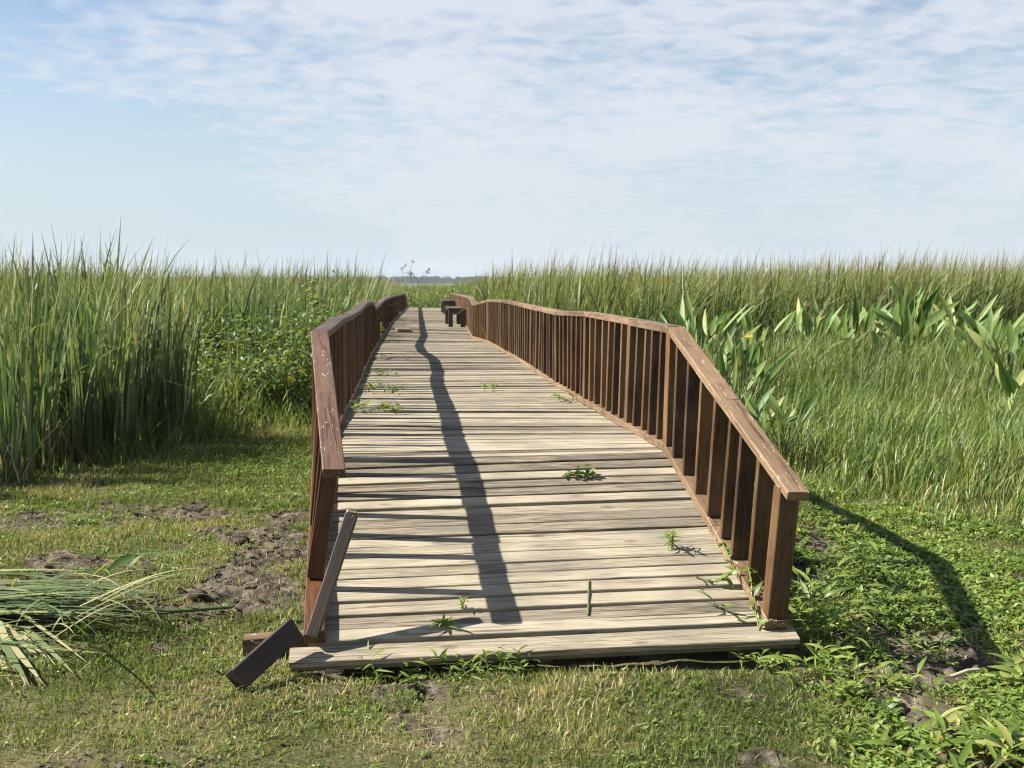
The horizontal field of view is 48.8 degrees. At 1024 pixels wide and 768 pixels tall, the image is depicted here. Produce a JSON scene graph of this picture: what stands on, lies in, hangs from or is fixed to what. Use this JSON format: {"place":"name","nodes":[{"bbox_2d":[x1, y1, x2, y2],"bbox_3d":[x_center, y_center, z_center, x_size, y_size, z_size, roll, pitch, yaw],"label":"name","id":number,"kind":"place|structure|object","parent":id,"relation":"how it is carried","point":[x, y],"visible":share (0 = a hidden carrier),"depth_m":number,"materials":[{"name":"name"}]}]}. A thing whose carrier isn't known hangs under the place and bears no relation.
{"place":"outdoors","nodes":[
{"label":"outdoors","id":0,"kind":"place"},
{"bbox_2d":[0,345,311,486],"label":"tall grass","id":1,"kind":"structure","parent":0,"point":[234,413],"depth_m":12.37,"materials":[{"name":"green plant"}]},
{"bbox_2d":[179,359,215,402],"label":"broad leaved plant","id":2,"kind":"object","parent":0,"point":[197,372],"visible":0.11,"depth_m":13.24,"materials":[{"name":"green plant"}]},
{"bbox_2d":[0,476,1007,767],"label":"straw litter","id":3,"kind":"object","parent":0,"point":[350,678],"visible":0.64,"depth_m":4.79,"materials":[{"name":"beige plant"}]},
{"bbox_2d":[0,284,1023,767],"bbox_3d":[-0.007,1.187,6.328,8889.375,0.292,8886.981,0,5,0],"label":"ground","id":4,"kind":"structure","parent":0,"point":[708,662],"depth_m":4.61,"materials":[{"name":"green plant"}]},
{"bbox_2d":[0,235,91,484],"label":"cattail clump","id":5,"kind":"object","parent":4,"relation":"on","point":[10,438],"visible":0.87,"depth_m":9.28,"materials":[{"name":"green plant"}]},
{"bbox_2d":[0,231,125,473],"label":"cattail clump","id":6,"kind":"object","parent":4,"relation":"on","point":[44,431],"visible":0.69,"depth_m":9.72,"materials":[{"name":"green plant"}]},
{"bbox_2d":[18,247,164,427],"bbox_3d":[-3.827,-0.316,10.665,1.261,2.078,1.739,0,5,0],"label":"cattail clump","id":7,"kind":"object","parent":4,"relation":"on","point":[108,335],"visible":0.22,"depth_m":10.72,"materials":[{"name":"green plant"}]},
{"bbox_2d":[18,224,172,465],"bbox_3d":[-3.767,-0.327,9.976,1.597,2.234,1.822,-2,6,-22],"label":"cattail clump","id":8,"kind":"object","parent":4,"relation":"on","point":[80,412],"visible":0.88,"depth_m":10.15,"materials":[{"name":"green plant"}]},
{"bbox_2d":[0,527,217,687],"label":"cut reed heap","id":9,"kind":"object","parent":4,"relation":"on","point":[16,640],"visible":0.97,"depth_m":5.38,"materials":[{"name":"green plant"}]},
{"bbox_2d":[107,549,200,570],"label":"fallen leaf","id":10,"kind":"object","parent":4,"relation":"on","point":[122,559],"visible":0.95,"depth_m":6.42,"materials":[{"name":"green plant"}]},
{"bbox_2d":[139,266,220,444],"bbox_3d":[-3.431,-0.269,11.412,0.934,1.895,1.032,0,5,0],"label":"cattail clump","id":11,"kind":"object","parent":4,"relation":"on","point":[184,396],"visible":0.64,"depth_m":11.50,"materials":[{"name":"green plant"}]},
{"bbox_2d":[154,605,232,614],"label":"reed stalk","id":12,"kind":"object","parent":4,"relation":"on","point":[178,610],"visible":0.93,"depth_m":5.54,"materials":[{"name":"green plant"}]},
{"bbox_2d":[188,589,207,600],"bbox_3d":[-1.631,1.098,5.873,0.110,0.067,0.095,0,5,0],"label":"mud clod","id":13,"kind":"object","parent":4,"relation":"on","point":[203,596],"visible":0.95,"depth_m":5.84,"materials":[{"name":"brown soil"}]},
{"bbox_2d":[0,220,411,468],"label":"reed bed","id":14,"kind":"object","parent":4,"relation":"on","point":[116,406],"visible":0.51,"depth_m":11.92,"materials":[{"name":"green plant"}]},
{"bbox_2d":[183,333,243,420],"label":"shrub","id":15,"kind":"object","parent":4,"relation":"on","point":[211,366],"visible":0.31,"depth_m":13.45,"materials":[{"name":"green plant"}]},
{"bbox_2d":[174,306,278,386],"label":"shrub","id":16,"kind":"object","parent":4,"relation":"on","point":[232,352],"visible":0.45,"depth_m":14.55,"materials":[{"name":"green plant"}]},
{"bbox_2d":[228,535,249,545],"bbox_3d":[-1.732,1.003,7.159,0.134,0.086,0.101,0,5,0],"label":"mud clod","id":17,"kind":"object","parent":4,"relation":"on","point":[241,539],"visible":0.59,"depth_m":7.13,"materials":[{"name":"brown soil"}]},
{"bbox_2d":[216,366,281,419],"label":"shrub","id":18,"kind":"object","parent":4,"relation":"on","point":[243,388],"visible":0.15,"depth_m":13.92,"materials":[{"name":"green plant"}]},
{"bbox_2d":[216,293,305,379],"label":"shrub","id":19,"kind":"object","parent":4,"relation":"on","point":[249,320],"visible":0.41,"depth_m":14.91,"materials":[{"name":"green plant"}]},
{"bbox_2d":[225,618,302,690],"bbox_3d":[-1.016,1.115,4.659,0.076,0.236,0.350,4,7,39],"label":"fallen board","id":20,"kind":"object","parent":4,"relation":"on","point":[253,665],"visible":1,"depth_m":4.63,"materials":[{"name":"brown wood"}]},
{"bbox_2d":[226,348,303,420],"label":"shrub","id":21,"kind":"object","parent":4,"relation":"on","point":[268,371],"visible":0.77,"depth_m":13.56,"materials":[{"name":"green plant"}]},
{"bbox_2d":[242,629,307,656],"bbox_3d":[-0.990,1.148,5.018,0.403,0.096,0.085,-1,5,-10],"label":"wood block","id":22,"kind":"object","parent":4,"relation":"on","point":[251,642],"depth_m":4.96,"materials":[{"name":"brown wood"}]},
{"bbox_2d":[239,330,311,417],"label":"shrub","id":23,"kind":"object","parent":4,"relation":"on","point":[288,379],"visible":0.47,"depth_m":14.03,"materials":[{"name":"green plant"}]},
{"bbox_2d":[234,290,327,392],"bbox_3d":[-2.869,-0.433,15.002,1.438,1.634,1.323,0,5,0],"label":"shrub","id":24,"kind":"object","parent":4,"relation":"on","point":[282,347],"visible":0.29,"depth_m":14.85,"materials":[{"name":"green plant"}]},
{"bbox_2d":[306,276,323,363],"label":"tall weed","id":25,"kind":"object","parent":4,"relation":"on","point":[313,298],"visible":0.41,"depth_m":15.15,"materials":[{"name":"green plant"}]},
{"bbox_2d":[252,270,385,391],"bbox_3d":[-2.427,-0.523,14.548,1.721,1.888,1.500,1,5,15],"label":"shrub","id":26,"kind":"object","parent":4,"relation":"on","point":[307,345],"visible":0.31,"depth_m":14.47,"materials":[{"name":"green plant"}]},
{"bbox_2d":[324,669,342,673],"bbox_3d":[-0.756,1.206,4.787,0.073,0.022,0.070,-1,5,-16],"label":"wood offcut","id":27,"kind":"object","parent":4,"relation":"on","point":[330,671],"visible":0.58,"depth_m":4.75,"materials":[{"name":"grey wood"}]},
{"bbox_2d":[353,639,428,683],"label":"weed","id":28,"kind":"object","parent":4,"relation":"on","point":[370,673],"visible":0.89,"depth_m":4.75,"materials":[{"name":"green plant"}]},
{"bbox_2d":[0,424,820,767],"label":"clover","id":29,"kind":"object","parent":4,"relation":"on","point":[244,492],"visible":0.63,"depth_m":5.50,"materials":[{"name":"green plant"}]},
{"bbox_2d":[400,260,431,306],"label":"seed stalks","id":30,"kind":"object","parent":4,"relation":"on","point":[410,273],"visible":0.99,"depth_m":47.29,"materials":[{"name":"plant"}]},
{"bbox_2d":[398,666,434,683],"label":"weed","id":31,"kind":"object","parent":4,"relation":"on","point":[414,674],"visible":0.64,"depth_m":4.75,"materials":[{"name":"green plant"}]},
{"bbox_2d":[400,285,449,307],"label":"shrub","id":32,"kind":"object","parent":4,"relation":"on","point":[424,297],"visible":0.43,"depth_m":48.41,"materials":[{"name":"green plant"}]},
{"bbox_2d":[418,291,449,307],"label":"shrub","id":33,"kind":"object","parent":4,"relation":"on","point":[435,301],"visible":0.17,"depth_m":49.05,"materials":[{"name":"green plant"}]},
{"bbox_2d":[425,275,470,307],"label":"shrub","id":34,"kind":"object","parent":4,"relation":"on","point":[450,291],"visible":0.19,"depth_m":48.61,"materials":[{"name":"green plant"}]},
{"bbox_2d":[119,286,826,438],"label":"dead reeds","id":35,"kind":"object","parent":4,"relation":"on","point":[284,347],"visible":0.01,"depth_m":12.39,"materials":[{"name":"plant"}]},
{"bbox_2d":[29,263,922,307],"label":"marsh","id":36,"kind":"structure","parent":4,"relation":"on","point":[469,287],"depth_m":53.12,"materials":[{"name":"green plant"}]},
{"bbox_2d":[412,636,539,684],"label":"weed","id":37,"kind":"object","parent":4,"relation":"on","point":[473,667],"visible":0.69,"depth_m":4.73,"materials":[{"name":"green plant"}]},
{"bbox_2d":[469,645,529,672],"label":"weed","id":38,"kind":"object","parent":4,"relation":"on","point":[504,658],"visible":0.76,"depth_m":4.77,"materials":[{"name":"green plant"}]},
{"bbox_2d":[22,275,996,283],"bbox_3d":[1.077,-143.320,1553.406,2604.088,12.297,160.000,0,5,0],"label":"wood","id":39,"kind":"object","parent":4,"relation":"on","point":[427,280],"visible":0.06,"depth_m":1476.62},
{"bbox_2d":[8,500,1023,767],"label":"soil crumbs","id":40,"kind":"object","parent":4,"relation":"on","point":[420,678],"visible":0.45,"depth_m":6.11,"materials":[{"name":"brown soil"}]},
{"bbox_2d":[289,293,809,674],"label":"boardwalk","id":41,"kind":"structure","parent":4,"relation":"on","point":[451,485],"depth_m":5.84,"materials":[{"name":"brown wood"}]},
{"bbox_2d":[305,509,358,638],"bbox_3d":[-0.779,0.822,4.900,0.069,0.523,0.335,3,6,32],"label":"leaning board","id":42,"kind":"object","parent":41,"relation":"on","point":[329,582],"visible":1,"depth_m":4.88,"materials":[{"name":"brown wood"}]},
{"bbox_2d":[346,397,370,410],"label":"weed","id":43,"kind":"object","parent":41,"relation":"on","point":[356,405],"visible":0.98,"depth_m":8.58,"materials":[{"name":"green plant"}]},
{"bbox_2d":[348,402,406,411],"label":"weed","id":44,"kind":"object","parent":41,"relation":"on","point":[384,406],"visible":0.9,"depth_m":8.54,"materials":[{"name":"green plant"}]},
{"bbox_2d":[362,381,406,393],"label":"weed","id":45,"kind":"object","parent":41,"relation":"on","point":[373,387],"visible":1,"depth_m":10.01,"materials":[{"name":"green plant"}]},
{"bbox_2d":[370,368,398,376],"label":"weed","id":46,"kind":"object","parent":41,"relation":"on","point":[381,372],"visible":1,"depth_m":11.81,"materials":[{"name":"green plant"}]},
{"bbox_2d":[395,328,410,331],"bbox_3d":[-2.186,-1.091,22.618,0.265,0.050,0.700,-1,5,-11],"label":"loose plank","id":47,"kind":"object","parent":41,"relation":"on","point":[402,329],"visible":1,"depth_m":22.29,"materials":[{"name":"brown wood"}]},
{"bbox_2d":[428,612,461,628],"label":"weed","id":48,"kind":"object","parent":41,"relation":"on","point":[443,622],"visible":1,"depth_m":4.96,"materials":[{"name":"green plant"}]},
{"bbox_2d":[441,300,454,313],"bbox_3d":[-2.105,-2.532,36.935,0.374,0.428,2.000,-1,5,-6],"label":"bench","id":49,"kind":"object","parent":41,"relation":"on","point":[444,303],"visible":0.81,"depth_m":35.97,"materials":[{"name":"brown wood"}]},
{"bbox_2d":[445,306,464,326],"bbox_3d":[-1.320,-1.554,25.979,0.374,0.428,2.000,-1,5,-6],"label":"bench","id":50,"kind":"object","parent":41,"relation":"on","point":[450,311],"visible":0.94,"depth_m":25.07,"materials":[{"name":"brown wood"}]},
{"bbox_2d":[457,596,469,609],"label":"weed","id":51,"kind":"object","parent":41,"relation":"on","point":[463,602],"visible":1,"depth_m":5.08,"materials":[{"name":"green plant"}]},
{"bbox_2d":[482,382,500,390],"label":"weed","id":52,"kind":"object","parent":41,"relation":"on","point":[492,386],"visible":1,"depth_m":10.24,"materials":[{"name":"green plant"}]},
{"bbox_2d":[550,392,576,401],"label":"weed","id":53,"kind":"object","parent":41,"relation":"on","point":[559,396],"visible":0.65,"depth_m":9.42,"materials":[{"name":"green plant"}]},
{"bbox_2d":[562,463,595,477],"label":"leafy sprig","id":54,"kind":"object","parent":41,"relation":"on","point":[580,472],"visible":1,"depth_m":6.28,"materials":[{"name":"green plant"}]},
{"bbox_2d":[587,580,589,615],"bbox_3d":[0.350,0.975,5.167,0.009,0.098,0.252,0,5,5],"label":"cane","id":55,"kind":"object","parent":41,"relation":"on","point":[588,597],"visible":1,"depth_m":5.16,"materials":[{"name":"green plant"}]},
{"bbox_2d":[661,528,679,549],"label":"weed","id":56,"kind":"object","parent":41,"relation":"on","point":[668,536],"visible":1,"depth_m":5.55,"materials":[{"name":"green plant"}]},
{"bbox_2d":[696,541,771,630],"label":"vine","id":57,"kind":"object","parent":41,"relation":"on","point":[755,590],"visible":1,"depth_m":5.24,"materials":[{"name":"green plant"}]},
{"bbox_2d":[659,296,723,364],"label":"broad leaved plant","id":58,"kind":"object","parent":4,"relation":"on","point":[682,314],"visible":0.16,"depth_m":13.01,"materials":[{"name":"green plant"}]},
{"bbox_2d":[670,290,760,381],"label":"broad leaved plant","id":59,"kind":"object","parent":4,"relation":"on","point":[723,317],"visible":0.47,"depth_m":12.44,"materials":[{"name":"green plant"}]},
{"bbox_2d":[444,238,1023,352],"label":"reed bed","id":60,"kind":"object","parent":4,"relation":"on","point":[625,294],"visible":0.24,"depth_m":17.59,"materials":[{"name":"green plant"}]},
{"bbox_2d":[703,332,790,409],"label":"broad leaved plant","id":61,"kind":"object","parent":4,"relation":"on","point":[739,361],"visible":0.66,"depth_m":10.98,"materials":[{"name":"green plant"}]},
{"bbox_2d":[730,380,783,428],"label":"broad leaved plant","id":62,"kind":"object","parent":4,"relation":"on","point":[764,399],"visible":0.11,"depth_m":9.86,"materials":[{"name":"green plant"}]},
{"bbox_2d":[732,647,793,675],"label":"weed","id":63,"kind":"object","parent":4,"relation":"on","point":[759,660],"visible":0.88,"depth_m":4.83,"materials":[{"name":"green plant"}]},
{"bbox_2d":[739,306,799,392],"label":"broad leaved plant","id":64,"kind":"object","parent":4,"relation":"on","point":[786,324],"visible":0.45,"depth_m":13.46,"materials":[{"name":"green plant"}]},
{"bbox_2d":[743,390,816,466],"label":"broad leaved plant","id":65,"kind":"object","parent":4,"relation":"on","point":[776,408],"visible":0.78,"depth_m":9.63,"materials":[{"name":"green plant"}]},
{"bbox_2d":[695,566,889,654],"bbox_3d":[1.264,1.017,5.121,0.868,0.382,0.461,1,5,15],"label":"weed","id":66,"kind":"object","parent":4,"relation":"on","point":[815,613],"visible":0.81,"depth_m":5.05,"materials":[{"name":"green plant"}]},
{"bbox_2d":[768,297,855,372],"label":"broad leaved plant","id":67,"kind":"object","parent":4,"relation":"on","point":[801,314],"visible":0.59,"depth_m":14.45,"materials":[{"name":"green plant"}]},
{"bbox_2d":[808,295,868,362],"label":"broad leaved plant","id":68,"kind":"object","parent":4,"relation":"on","point":[816,314],"visible":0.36,"depth_m":14.91,"materials":[{"name":"green plant"}]},
{"bbox_2d":[760,633,926,692],"bbox_3d":[1.323,1.152,4.634,0.538,0.171,0.609,-2,5,-17],"label":"weed","id":69,"kind":"object","parent":4,"relation":"on","point":[820,653],"visible":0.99,"depth_m":4.64,"materials":[{"name":"green plant"}]},
{"bbox_2d":[788,554,909,650],"bbox_3d":[1.549,1.026,5.341,0.586,0.358,1.018,2,6,25],"label":"weed","id":70,"kind":"object","parent":4,"relation":"on","point":[897,589],"visible":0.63,"depth_m":5.37,"materials":[{"name":"green plant"}]},
{"bbox_2d":[815,522,888,593],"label":"weed","id":71,"kind":"object","parent":4,"relation":"on","point":[856,565],"visible":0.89,"depth_m":6.11,"materials":[{"name":"green plant"}]},
{"bbox_2d":[831,291,892,370],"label":"broad leaved plant","id":72,"kind":"object","parent":4,"relation":"on","point":[871,317],"visible":0.39,"depth_m":14.84,"materials":[{"name":"green plant"}]},
{"bbox_2d":[849,298,920,358],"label":"broad leaved plant","id":73,"kind":"object","parent":4,"relation":"on","point":[865,315],"visible":0.13,"depth_m":15.72,"materials":[{"name":"green plant"}]},
{"bbox_2d":[748,479,1023,767],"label":"ground weeds","id":74,"kind":"object","parent":4,"relation":"on","point":[935,566],"visible":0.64,"depth_m":5.82,"materials":[{"name":"green plant"}]},
{"bbox_2d":[865,661,951,693],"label":"weed","id":75,"kind":"object","parent":4,"relation":"on","point":[906,679],"visible":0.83,"depth_m":4.66,"materials":[{"name":"green plant"}]},
{"bbox_2d":[882,330,934,375],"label":"plant","id":76,"kind":"object","parent":4,"relation":"on","point":[907,357],"visible":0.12,"depth_m":14.22,"materials":[{"name":"green plant"}]},
{"bbox_2d":[840,718,980,767],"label":"weed","id":77,"kind":"object","parent":4,"relation":"on","point":[954,763],"visible":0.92,"depth_m":3.94,"materials":[{"name":"green plant"}]},
{"bbox_2d":[867,274,960,363],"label":"broad leaved plant","id":78,"kind":"object","parent":4,"relation":"on","point":[907,312],"visible":0.66,"depth_m":14.45,"materials":[{"name":"green plant"}]},
{"bbox_2d":[896,634,966,661],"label":"weed","id":79,"kind":"object","parent":4,"relation":"on","point":[943,644],"visible":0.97,"depth_m":5.04,"materials":[{"name":"green plant"}]},
{"bbox_2d":[913,285,978,353],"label":"broad leaved plant","id":80,"kind":"object","parent":4,"relation":"on","point":[959,323],"visible":0.15,"depth_m":14.87,"materials":[{"name":"green plant"}]},
{"bbox_2d":[939,676,957,688],"bbox_3d":[1.811,1.244,4.694,0.093,0.060,0.075,0,5,0],"label":"mud clod","id":81,"kind":"object","parent":4,"relation":"on","point":[946,679],"visible":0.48,"depth_m":4.67,"materials":[{"name":"brown soil"}]},
{"bbox_2d":[940,637,965,646],"bbox_3d":[2.039,1.208,5.235,0.112,0.070,0.092,3,6,29],"label":"mud clod","id":82,"kind":"object","parent":4,"relation":"on","point":[956,642],"visible":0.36,"depth_m":5.21,"materials":[{"name":"brown soil"}]},
{"bbox_2d":[949,668,982,677],"bbox_3d":[1.932,1.228,4.803,0.205,0.028,0.020,-3,6,-30],"label":"stick","id":83,"kind":"object","parent":4,"relation":"on","point":[958,674],"visible":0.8,"depth_m":4.79,"materials":[{"name":"wood"}]},
{"bbox_2d":[910,685,1023,755],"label":"weed","id":84,"kind":"object","parent":4,"relation":"on","point":[937,718],"visible":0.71,"depth_m":4.08,"materials":[{"name":"green plant"}]},
{"bbox_2d":[930,293,1003,373],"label":"broad leaved plant","id":85,"kind":"object","parent":4,"relation":"on","point":[950,315],"visible":0.31,"depth_m":14.33,"materials":[{"name":"green plant"}]},
{"bbox_2d":[955,306,1011,348],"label":"broad leaved plant","id":86,"kind":"object","parent":4,"relation":"on","point":[995,324],"visible":0.06,"depth_m":15.19,"materials":[{"name":"green plant"}]},
{"bbox_2d":[947,307,1023,399],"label":"broad leaved plant","id":87,"kind":"object","parent":4,"relation":"on","point":[969,320],"visible":0.33,"depth_m":13.64,"materials":[{"name":"green plant"}]},
{"bbox_2d":[965,320,1023,396],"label":"broad leaved plant","id":88,"kind":"object","parent":4,"relation":"on","point":[975,337],"visible":0.54,"depth_m":12.75,"materials":[{"name":"green plant"}]},
{"bbox_2d":[967,699,1023,767],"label":"weed","id":89,"kind":"object","parent":4,"relation":"on","point":[1008,738],"visible":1,"depth_m":3.90,"materials":[{"name":"green plant"}]},
{"bbox_2d":[981,356,1023,436],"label":"broad leaved plant","id":90,"kind":"object","parent":4,"relation":"on","point":[1008,384],"visible":0.54,"depth_m":10.76,"materials":[{"name":"green plant"}]},
{"bbox_2d":[982,648,1023,684],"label":"weed","id":91,"kind":"object","parent":4,"relation":"on","point":[1016,668],"visible":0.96,"depth_m":4.62,"materials":[{"name":"green plant"}]},
{"bbox_2d":[0,0,1023,278],"label":"sky","id":92,"kind":"structure","parent":0,"point":[451,138],"materials":[{"name":"blue"}]},
{"bbox_2d":[566,291,1023,543],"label":"marsh grass","id":93,"kind":"structure","parent":0,"point":[927,436],"depth_m":10.20,"materials":[{"name":"green plant"}]}
]}

